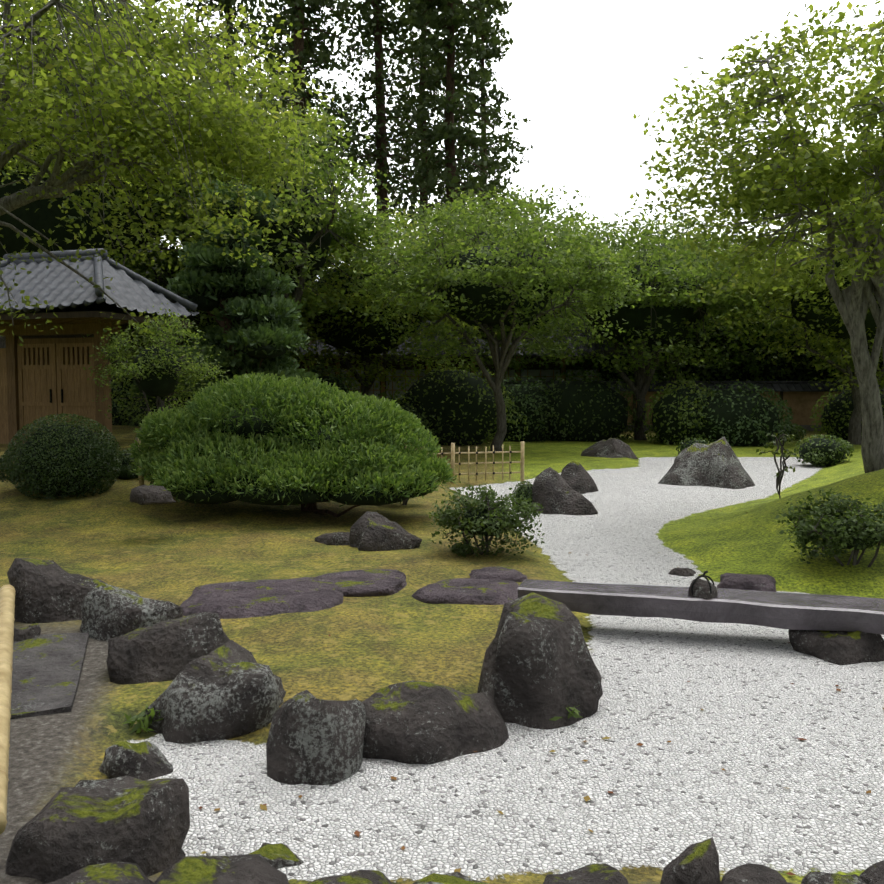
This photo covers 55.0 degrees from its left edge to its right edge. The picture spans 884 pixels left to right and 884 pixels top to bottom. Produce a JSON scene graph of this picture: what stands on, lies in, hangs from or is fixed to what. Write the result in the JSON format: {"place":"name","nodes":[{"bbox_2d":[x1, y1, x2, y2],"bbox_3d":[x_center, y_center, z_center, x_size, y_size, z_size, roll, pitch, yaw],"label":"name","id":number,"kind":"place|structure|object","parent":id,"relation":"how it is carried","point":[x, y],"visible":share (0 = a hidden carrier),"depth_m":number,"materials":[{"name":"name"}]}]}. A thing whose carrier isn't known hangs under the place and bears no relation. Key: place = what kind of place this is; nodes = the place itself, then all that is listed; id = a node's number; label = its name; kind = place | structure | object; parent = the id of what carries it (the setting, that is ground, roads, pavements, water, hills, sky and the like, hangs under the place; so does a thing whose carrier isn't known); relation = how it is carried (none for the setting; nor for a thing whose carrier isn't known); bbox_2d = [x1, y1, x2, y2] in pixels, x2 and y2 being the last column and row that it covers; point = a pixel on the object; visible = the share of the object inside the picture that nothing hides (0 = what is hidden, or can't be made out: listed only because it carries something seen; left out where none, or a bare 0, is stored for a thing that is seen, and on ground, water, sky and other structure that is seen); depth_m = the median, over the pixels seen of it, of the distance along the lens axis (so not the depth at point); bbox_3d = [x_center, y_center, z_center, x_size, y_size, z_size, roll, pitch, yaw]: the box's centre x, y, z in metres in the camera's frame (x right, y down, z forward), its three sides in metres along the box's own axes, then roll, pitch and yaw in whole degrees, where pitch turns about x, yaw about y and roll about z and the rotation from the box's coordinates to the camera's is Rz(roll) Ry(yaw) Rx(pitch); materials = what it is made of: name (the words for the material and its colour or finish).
{"place":"outdoors","nodes":[
{"label":"outdoors","id":0,"kind":"place"},
{"bbox_2d":[0,0,151,67],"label":"cedar","id":1,"kind":"object","parent":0,"point":[1,15],"depth_m":36.28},
{"bbox_2d":[64,0,213,102],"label":"cedar","id":2,"kind":"object","parent":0,"point":[156,21],"depth_m":32.98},
{"bbox_2d":[0,0,291,347],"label":"tree","id":3,"kind":"object","parent":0,"point":[42,217],"depth_m":19.76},
{"bbox_2d":[0,0,333,345],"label":"tree","id":4,"kind":"object","parent":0,"point":[13,87],"depth_m":10.55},
{"bbox_2d":[0,0,343,266],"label":"tree","id":5,"kind":"object","parent":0,"point":[210,142],"depth_m":11.88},
{"bbox_2d":[182,0,291,155],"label":"cedar","id":6,"kind":"object","parent":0,"point":[223,2],"depth_m":34.70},
{"bbox_2d":[219,0,378,374],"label":"cedar","id":7,"kind":"object","parent":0,"point":[298,25],"depth_m":32.64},
{"bbox_2d":[236,0,374,203],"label":"cedar","id":8,"kind":"object","parent":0,"point":[277,50],"depth_m":41.53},
{"bbox_2d":[308,0,459,246],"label":"cedar","id":9,"kind":"object","parent":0,"point":[366,11],"depth_m":36.60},
{"bbox_2d":[363,1,476,244],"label":"cedar","id":10,"kind":"object","parent":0,"point":[415,104],"depth_m":42.12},
{"bbox_2d":[0,425,883,883],"bbox_3d":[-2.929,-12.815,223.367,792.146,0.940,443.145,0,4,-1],"label":"garden ground","id":11,"kind":"structure","parent":0,"point":[664,803],"depth_m":4.76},
{"bbox_2d":[0,584,15,833],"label":"bamboo pole","id":12,"kind":"object","parent":11,"relation":"on","point":[7,602],"visible":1,"depth_m":3.42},
{"bbox_2d":[13,623,40,641],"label":"rock","id":13,"kind":"object","parent":11,"relation":"on","point":[29,632],"visible":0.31,"depth_m":5.44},
{"bbox_2d":[10,632,88,718],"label":"path paving","id":14,"kind":"structure","parent":11,"relation":"on","point":[46,671],"depth_m":4.85,"materials":[{"name":"stone"}]},
{"bbox_2d":[7,558,106,623],"bbox_3d":[-2.742,1.113,6.112,0.619,0.607,0.605,2,4,28],"label":"rock","id":15,"kind":"object","parent":11,"relation":"on","point":[48,591],"visible":0.52,"depth_m":5.94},
{"bbox_2d":[0,413,122,498],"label":"round shrub","id":16,"kind":"object","parent":11,"relation":"on","point":[15,475],"depth_m":11.06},
{"bbox_2d":[0,311,191,443],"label":"wooden building","id":17,"kind":"structure","parent":11,"relation":"on","point":[41,377],"depth_m":16.23,"materials":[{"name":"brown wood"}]},
{"bbox_2d":[0,248,198,318],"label":"gate roof","id":18,"kind":"structure","parent":17,"relation":"attached to","point":[57,286],"depth_m":15.64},
{"bbox_2d":[5,776,189,883],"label":"rock","id":19,"kind":"object","parent":11,"relation":"on","point":[67,831],"visible":0.92,"depth_m":2.90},
{"bbox_2d":[46,862,153,883],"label":"rock","id":20,"kind":"object","parent":11,"relation":"on","point":[119,873],"visible":0.98,"depth_m":2.73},
{"bbox_2d":[22,246,178,375],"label":"tree","id":21,"kind":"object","parent":11,"relation":"on","point":[56,336],"depth_m":26.66,"materials":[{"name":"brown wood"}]},
{"bbox_2d":[111,365,135,425],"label":"hedge","id":22,"kind":"object","parent":11,"relation":"on","point":[116,419],"depth_m":25.07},
{"bbox_2d":[107,449,148,478],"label":"round shrub","id":23,"kind":"object","parent":11,"relation":"on","point":[125,472],"depth_m":12.18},
{"bbox_2d":[79,583,182,640],"bbox_3d":[-2.086,1.173,5.717,0.580,0.468,0.702,-3,5,-43],"label":"rock","id":24,"kind":"object","parent":11,"relation":"on","point":[109,611],"visible":0.56,"depth_m":5.54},
{"bbox_2d":[99,740,172,780],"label":"rock","id":25,"kind":"object","parent":11,"relation":"on","point":[145,760],"visible":0.56,"depth_m":3.73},
{"bbox_2d":[138,439,152,485],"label":"fence gate","id":26,"kind":"structure","parent":11,"relation":"on","point":[141,481],"depth_m":11.04,"materials":[{"name":"brown wood"}]},
{"bbox_2d":[116,388,185,426],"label":"hedge","id":27,"kind":"object","parent":11,"relation":"on","point":[130,423],"depth_m":24.21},
{"bbox_2d":[130,485,175,504],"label":"rock","id":28,"kind":"object","parent":11,"relation":"on","point":[148,495],"visible":1,"depth_m":8.97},
{"bbox_2d":[83,303,229,428],"bbox_3d":[-4.945,-0.914,14.822,2.468,3.002,2.214,0,4,-1],"label":"shrub","id":29,"kind":"object","parent":11,"relation":"on","point":[194,367],"depth_m":14.62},
{"bbox_2d":[106,612,229,684],"bbox_3d":[-1.586,1.229,5.004,0.727,0.444,0.572,-1,4,-20],"label":"rock","id":30,"kind":"object","parent":11,"relation":"on","point":[168,650],"visible":0.62,"depth_m":4.84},
{"bbox_2d":[172,484,236,503],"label":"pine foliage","id":31,"kind":"object","parent":11,"relation":"on","point":[198,496],"visible":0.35,"depth_m":9.91,"materials":[{"name":"green plant"}]},
{"bbox_2d":[82,237,341,395],"bbox_3d":[-6.857,-3.421,24.717,7.924,7.234,7.401,0,4,-1],"label":"maple","id":32,"kind":"object","parent":11,"relation":"on","point":[142,269],"depth_m":23.37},
{"bbox_2d":[141,640,285,743],"bbox_3d":[-1.146,1.331,4.395,0.678,0.472,0.701,2,4,30],"label":"rock","id":33,"kind":"object","parent":11,"relation":"on","point":[230,689],"visible":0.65,"depth_m":4.17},
{"bbox_2d":[153,854,288,883],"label":"rock","id":34,"kind":"object","parent":11,"relation":"on","point":[247,869],"visible":1,"depth_m":2.71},
{"bbox_2d":[127,180,321,408],"bbox_3d":[-4.661,-2.640,18.336,4.071,5.879,2.892,0,4,-1],"label":"tall pine","id":35,"kind":"object","parent":11,"relation":"on","point":[284,332],"depth_m":17.71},
{"bbox_2d":[156,395,194,407],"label":"shrub","id":36,"kind":"object","parent":35,"relation":"on","point":[183,404],"visible":0.08,"depth_m":17.89,"materials":[{"name":"green plant"}]},
{"bbox_2d":[180,364,220,376],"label":"shrub","id":37,"kind":"object","parent":35,"relation":"on","point":[202,372],"visible":0.1,"depth_m":17.67,"materials":[{"name":"green plant"}]},
{"bbox_2d":[195,287,236,298],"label":"tall pine","id":38,"kind":"object","parent":35,"relation":"on","point":[227,294],"visible":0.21,"depth_m":17.83,"materials":[{"name":"green plant"}]},
{"bbox_2d":[216,205,246,219],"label":"tall pine","id":39,"kind":"object","parent":35,"relation":"on","point":[230,210],"visible":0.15,"depth_m":17.81,"materials":[{"name":"green plant"}]},
{"bbox_2d":[217,266,252,276],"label":"tall pine","id":40,"kind":"object","parent":35,"relation":"on","point":[243,272],"visible":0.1,"depth_m":17.72,"materials":[{"name":"green plant"}]},
{"bbox_2d":[222,239,248,251],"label":"tall pine","id":41,"kind":"object","parent":35,"relation":"on","point":[229,242],"visible":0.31,"depth_m":17.68,"materials":[{"name":"green plant"}]},
{"bbox_2d":[234,286,273,297],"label":"tall pine","id":42,"kind":"object","parent":35,"relation":"on","point":[250,293],"visible":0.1,"depth_m":17.93,"materials":[{"name":"green plant"}]},
{"bbox_2d":[233,315,276,325],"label":"tall pine","id":43,"kind":"object","parent":35,"relation":"on","point":[238,319],"visible":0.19,"depth_m":17.77,"materials":[{"name":"green plant"}]},
{"bbox_2d":[246,211,268,227],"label":"tall pine","id":44,"kind":"object","parent":35,"relation":"on","point":[262,221],"visible":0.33,"depth_m":18.00,"materials":[{"name":"green plant"}]},
{"bbox_2d":[241,343,285,358],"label":"tall pine","id":45,"kind":"object","parent":35,"relation":"on","point":[261,354],"visible":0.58,"depth_m":17.57,"materials":[{"name":"green plant"}]},
{"bbox_2d":[180,577,342,618],"bbox_3d":[-1.423,1.256,6.622,1.325,0.192,1.214,0,4,-1],"label":"rock","id":46,"kind":"object","parent":11,"relation":"on","point":[245,599],"visible":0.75,"depth_m":6.43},
{"bbox_2d":[130,96,415,352],"bbox_3d":[-4.667,-4.434,22.590,7.966,9.414,7.440,0,4,-1],"label":"tree","id":47,"kind":"object","parent":11,"relation":"on","point":[342,224],"depth_m":21.48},
{"bbox_2d":[246,842,303,868],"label":"rock","id":48,"kind":"object","parent":11,"relation":"on","point":[278,855],"visible":0.44,"depth_m":3.05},
{"bbox_2d":[128,372,456,516],"bbox_3d":[-1.950,0.004,10.882,4.295,1.802,2.722,0,4,-1],"label":"shrub","id":49,"kind":"object","parent":11,"relation":"on","point":[280,460],"depth_m":10.24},
{"bbox_2d":[183,463,286,488],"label":"low pine","id":50,"kind":"object","parent":49,"relation":"attached to","point":[249,483],"visible":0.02,"depth_m":10.01,"materials":[{"name":"green plant"}]},
{"bbox_2d":[209,408,305,442],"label":"low pine","id":51,"kind":"object","parent":49,"relation":"attached to","point":[247,428],"visible":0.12,"depth_m":10.46,"materials":[{"name":"green plant"}]},
{"bbox_2d":[232,482,329,504],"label":"pine foliage","id":52,"kind":"object","parent":49,"relation":"attached to","point":[314,496],"visible":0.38,"depth_m":9.85,"materials":[{"name":"green plant"}]},
{"bbox_2d":[286,425,385,455],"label":"low pine","id":53,"kind":"object","parent":49,"relation":"on","point":[326,438],"depth_m":10.46,"materials":[{"name":"green plant"}]},
{"bbox_2d":[329,486,408,505],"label":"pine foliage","id":54,"kind":"object","parent":49,"relation":"attached to","point":[348,497],"visible":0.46,"depth_m":9.89,"materials":[{"name":"green plant"}]},
{"bbox_2d":[402,481,430,498],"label":"low pine","id":55,"kind":"object","parent":49,"relation":"attached to","point":[424,493],"visible":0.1,"depth_m":10.39,"materials":[{"name":"green plant"}]},
{"bbox_2d":[266,690,365,784],"bbox_3d":[-0.542,1.366,3.855,0.398,0.514,0.500,2,4,32],"label":"rock","id":56,"kind":"object","parent":11,"relation":"on","point":[312,740],"visible":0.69,"depth_m":3.70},
{"bbox_2d":[315,532,349,544],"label":"rock","id":57,"kind":"object","parent":11,"relation":"on","point":[337,538],"visible":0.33,"depth_m":8.94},
{"bbox_2d":[305,364,361,424],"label":"hedge","id":58,"kind":"object","parent":11,"relation":"on","point":[333,376],"depth_m":24.47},
{"bbox_2d":[307,870,392,883],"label":"rock","id":59,"kind":"object","parent":11,"relation":"on","point":[367,877],"visible":1,"depth_m":2.68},
{"bbox_2d":[122,705,582,733],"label":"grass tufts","id":60,"kind":"object","parent":11,"relation":"on","point":[139,717],"visible":0.58,"depth_m":4.21,"materials":[{"name":"green plant"}]},
{"bbox_2d":[317,569,406,596],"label":"rock","id":61,"kind":"object","parent":11,"relation":"on","point":[367,582],"visible":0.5,"depth_m":7.04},
{"bbox_2d":[349,511,421,550],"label":"rock","id":62,"kind":"object","parent":11,"relation":"on","point":[372,531],"visible":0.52,"depth_m":8.67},
{"bbox_2d":[286,209,496,395],"bbox_3d":[-2.502,-3.432,26.677,8.538,7.614,7.126,0,4,-1],"label":"maple","id":63,"kind":"object","parent":11,"relation":"on","point":[342,299],"depth_m":25.59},
{"bbox_2d":[368,392,460,443],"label":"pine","id":64,"kind":"object","parent":11,"relation":"on","point":[403,406],"depth_m":24.09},
{"bbox_2d":[362,680,508,763],"bbox_3d":[-0.056,1.375,4.168,0.845,0.369,0.675,1,4,16],"label":"rock","id":65,"kind":"object","parent":11,"relation":"on","point":[415,722],"visible":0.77,"depth_m":3.99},
{"bbox_2d":[376,0,518,328],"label":"cedar","id":66,"kind":"object","parent":11,"relation":"on","point":[457,19],"depth_m":33.86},
{"bbox_2d":[412,872,487,883],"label":"rock","id":67,"kind":"object","parent":11,"relation":"on","point":[451,878],"visible":1,"depth_m":2.69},
{"bbox_2d":[388,358,527,446],"bbox_3d":[0.377,-1.063,24.959,4.311,2.809,2.490,0,4,-1],"label":"hedge","id":68,"kind":"object","parent":11,"relation":"on","point":[474,409],"depth_m":24.25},
{"bbox_2d":[411,578,518,604],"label":"rock","id":69,"kind":"object","parent":11,"relation":"on","point":[471,591],"visible":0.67,"depth_m":6.62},
{"bbox_2d":[289,281,645,399],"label":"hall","id":70,"kind":"structure","parent":11,"relation":"on","point":[548,373],"depth_m":34.27,"materials":[{"name":"wood"}]},
{"bbox_2d":[427,441,524,483],"bbox_3d":[0.192,0.404,14.911,2.698,0.780,0.081,-1,4,-17],"label":"bamboo fence","id":71,"kind":"object","parent":11,"relation":"on","point":[453,463],"visible":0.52,"depth_m":15.07,"materials":[{"name":"brown wood"}]},
{"bbox_2d":[428,480,544,557],"bbox_3d":[0.435,0.917,8.417,1.147,1.042,1.101,0,4,-1],"label":"dark shrub","id":72,"kind":"object","parent":11,"relation":"on","point":[448,519],"depth_m":8.28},
{"bbox_2d":[434,0,558,235],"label":"cedar","id":73,"kind":"object","parent":11,"relation":"on","point":[499,56],"depth_m":40.46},
{"bbox_2d":[338,191,655,451],"bbox_3d":[1.293,-2.816,21.762,7.722,6.999,7.133,0,4,-1],"label":"maple","id":74,"kind":"object","parent":11,"relation":"on","point":[597,284],"depth_m":20.65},
{"bbox_2d":[469,566,527,581],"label":"rock","id":75,"kind":"object","parent":11,"relation":"on","point":[504,573],"visible":0.56,"depth_m":7.23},
{"bbox_2d":[152,510,883,874],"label":"fallen leaves","id":76,"kind":"object","parent":11,"relation":"on","point":[356,832],"visible":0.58,"depth_m":3.54,"materials":[{"name":"brown plant"}]},
{"bbox_2d":[406,181,629,384],"bbox_3d":[2.109,-4.604,30.733,9.323,9.464,7.455,0,4,-1],"label":"maple","id":77,"kind":"object","parent":11,"relation":"on","point":[516,367],"depth_m":29.86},
{"bbox_2d":[486,375,557,441],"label":"hedge","id":78,"kind":"object","parent":11,"relation":"on","point":[529,437],"depth_m":26.08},
{"bbox_2d":[512,481,532,507],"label":"round shrub","id":79,"kind":"object","parent":11,"relation":"on","point":[530,493],"depth_m":11.91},
{"bbox_2d":[477,592,602,729],"bbox_3d":[0.526,1.229,4.606,0.684,0.747,0.845,1,4,21],"label":"rock","id":80,"kind":"object","parent":11,"relation":"on","point":[539,669],"visible":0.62,"depth_m":4.34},
{"bbox_2d":[531,467,597,514],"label":"rock","id":81,"kind":"object","parent":11,"relation":"on","point":[553,492],"visible":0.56,"depth_m":11.64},
{"bbox_2d":[561,461,598,493],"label":"rock","id":82,"kind":"object","parent":11,"relation":"on","point":[576,476],"visible":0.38,"depth_m":13.99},
{"bbox_2d":[543,863,627,883],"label":"rock","id":83,"kind":"object","parent":11,"relation":"on","point":[603,873],"visible":1,"depth_m":2.66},
{"bbox_2d":[527,370,648,441],"bbox_3d":[4.369,-1.031,26.822,4.536,2.495,2.464,0,4,-1],"label":"hedge","id":84,"kind":"object","parent":11,"relation":"on","point":[567,399],"depth_m":26.08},
{"bbox_2d":[581,438,637,458],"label":"rock","id":85,"kind":"object","parent":11,"relation":"on","point":[612,448],"visible":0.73,"depth_m":20.43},
{"bbox_2d":[520,211,781,439],"bbox_3d":[6.434,-3.361,26.821,8.605,7.460,7.410,0,4,-1],"label":"maple","id":86,"kind":"object","parent":11,"relation":"on","point":[720,306],"depth_m":25.62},
{"bbox_2d":[642,379,712,445],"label":"hedge","id":87,"kind":"object","parent":11,"relation":"on","point":[667,401],"depth_m":24.62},
{"bbox_2d":[668,568,695,576],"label":"rock","id":88,"kind":"object","parent":11,"relation":"on","point":[686,572],"visible":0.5,"depth_m":7.77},
{"bbox_2d":[570,208,798,386],"bbox_3d":[9.449,-4.599,33.797,10.422,9.032,7.340,0,4,-1],"label":"maple","id":89,"kind":"object","parent":11,"relation":"on","point":[761,364],"depth_m":32.80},
{"bbox_2d":[487,381,883,430],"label":"garden wall","id":90,"kind":"structure","parent":11,"relation":"on","point":[801,397],"depth_m":32.84,"materials":[{"name":"tile"}]},
{"bbox_2d":[660,837,720,883],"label":"rock","id":91,"kind":"object","parent":11,"relation":"on","point":[696,863],"visible":1,"depth_m":2.75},
{"bbox_2d":[676,436,710,453],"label":"shrub","id":92,"kind":"object","parent":11,"relation":"on","point":[688,439],"depth_m":20.77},
{"bbox_2d":[658,437,754,488],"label":"rock","id":93,"kind":"object","parent":11,"relation":"on","point":[717,463],"visible":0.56,"depth_m":15.02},
{"bbox_2d":[662,343,764,380],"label":"plant","id":94,"kind":"object","parent":11,"relation":"on","point":[717,375],"depth_m":34.27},
{"bbox_2d":[689,381,793,446],"bbox_3d":[8.577,-0.718,24.568,3.269,2.091,2.702,0,4,-1],"label":"hedge","id":95,"kind":"object","parent":11,"relation":"on","point":[723,409],"depth_m":23.97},
{"bbox_2d":[717,573,775,591],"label":"rock","id":96,"kind":"object","parent":11,"relation":"on","point":[761,582],"visible":0.58,"depth_m":7.13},
{"bbox_2d":[622,0,883,472],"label":"maple","id":97,"kind":"object","parent":11,"relation":"on","point":[819,170],"depth_m":9.37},
{"bbox_2d":[720,863,791,883],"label":"rock","id":98,"kind":"object","parent":11,"relation":"on","point":[749,873],"visible":1,"depth_m":2.77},
{"bbox_2d":[756,432,795,498],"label":"sapling","id":99,"kind":"object","parent":11,"relation":"on","point":[780,472],"depth_m":10.72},
{"bbox_2d":[696,183,883,444],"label":"maple","id":100,"kind":"object","parent":11,"relation":"on","point":[778,292],"depth_m":24.45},
{"bbox_2d":[794,434,853,466],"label":"shrub","id":101,"kind":"object","parent":11,"relation":"on","point":[847,447],"depth_m":18.40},
{"bbox_2d":[768,217,883,388],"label":"maple","id":102,"kind":"object","parent":11,"relation":"on","point":[821,346],"depth_m":31.08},
{"bbox_2d":[775,488,883,566],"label":"hill shrub","id":103,"kind":"object","parent":11,"relation":"on","point":[805,528],"depth_m":7.38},
{"bbox_2d":[801,872,865,883],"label":"rock","id":104,"kind":"object","parent":11,"relation":"on","point":[818,878],"visible":1,"depth_m":2.76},
{"bbox_2d":[788,629,883,665],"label":"bridge support","id":105,"kind":"object","parent":11,"relation":"on","point":[840,648],"visible":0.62,"depth_m":5.35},
{"bbox_2d":[518,579,883,634],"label":"stone bridge","id":106,"kind":"structure","parent":105,"relation":"on","point":[791,611],"depth_m":5.66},
{"bbox_2d":[688,579,717,599],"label":"tied boundary stone","id":107,"kind":"object","parent":106,"relation":"on","point":[701,588],"visible":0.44,"depth_m":5.67,"materials":[{"name":"black stone"}]},
{"bbox_2d":[691,571,714,594],"bbox_3d":[1.758,0.971,5.718,0.134,0.206,0.134,2,4,27],"label":"rope","id":108,"kind":"object","parent":107,"relation":"on","point":[706,577],"visible":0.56,"depth_m":5.69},
{"bbox_2d":[810,383,883,441],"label":"hedge","id":109,"kind":"object","parent":11,"relation":"on","point":[839,404],"depth_m":26.84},
{"bbox_2d":[859,860,883,883],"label":"rock","id":110,"kind":"object","parent":11,"relation":"on","point":[873,873],"visible":0.88,"depth_m":2.80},
{"bbox_2d":[0,0,883,376],"label":"sky","id":111,"kind":"structure","parent":0,"point":[580,71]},
{"bbox_2d":[578,322,668,380],"bbox_3d":[7.344,-3.064,35.260,4.628,5.008,3.303,0,4,-1],"label":"plant","id":112,"kind":"object","parent":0,"point":[606,372],"depth_m":34.14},
{"bbox_2d":[583,238,805,380],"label":"tree","id":113,"kind":"object","parent":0,"point":[776,346],"depth_m":34.31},
{"bbox_2d":[744,328,805,380],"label":"plant","id":114,"kind":"object","parent":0,"point":[766,371],"depth_m":35.08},
{"bbox_2d":[774,421,806,440],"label":"hedge","id":115,"kind":"object","parent":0,"point":[797,429],"depth_m":27.08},
{"bbox_2d":[768,307,848,380],"bbox_3d":[15.352,-3.262,36.554,5.001,5.205,3.586,0,4,-1],"label":"plant","id":116,"kind":"object","parent":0,"point":[814,374],"depth_m":35.27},
{"bbox_2d":[765,323,882,380],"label":"tree","id":117,"kind":"object","parent":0,"point":[805,363],"depth_m":33.82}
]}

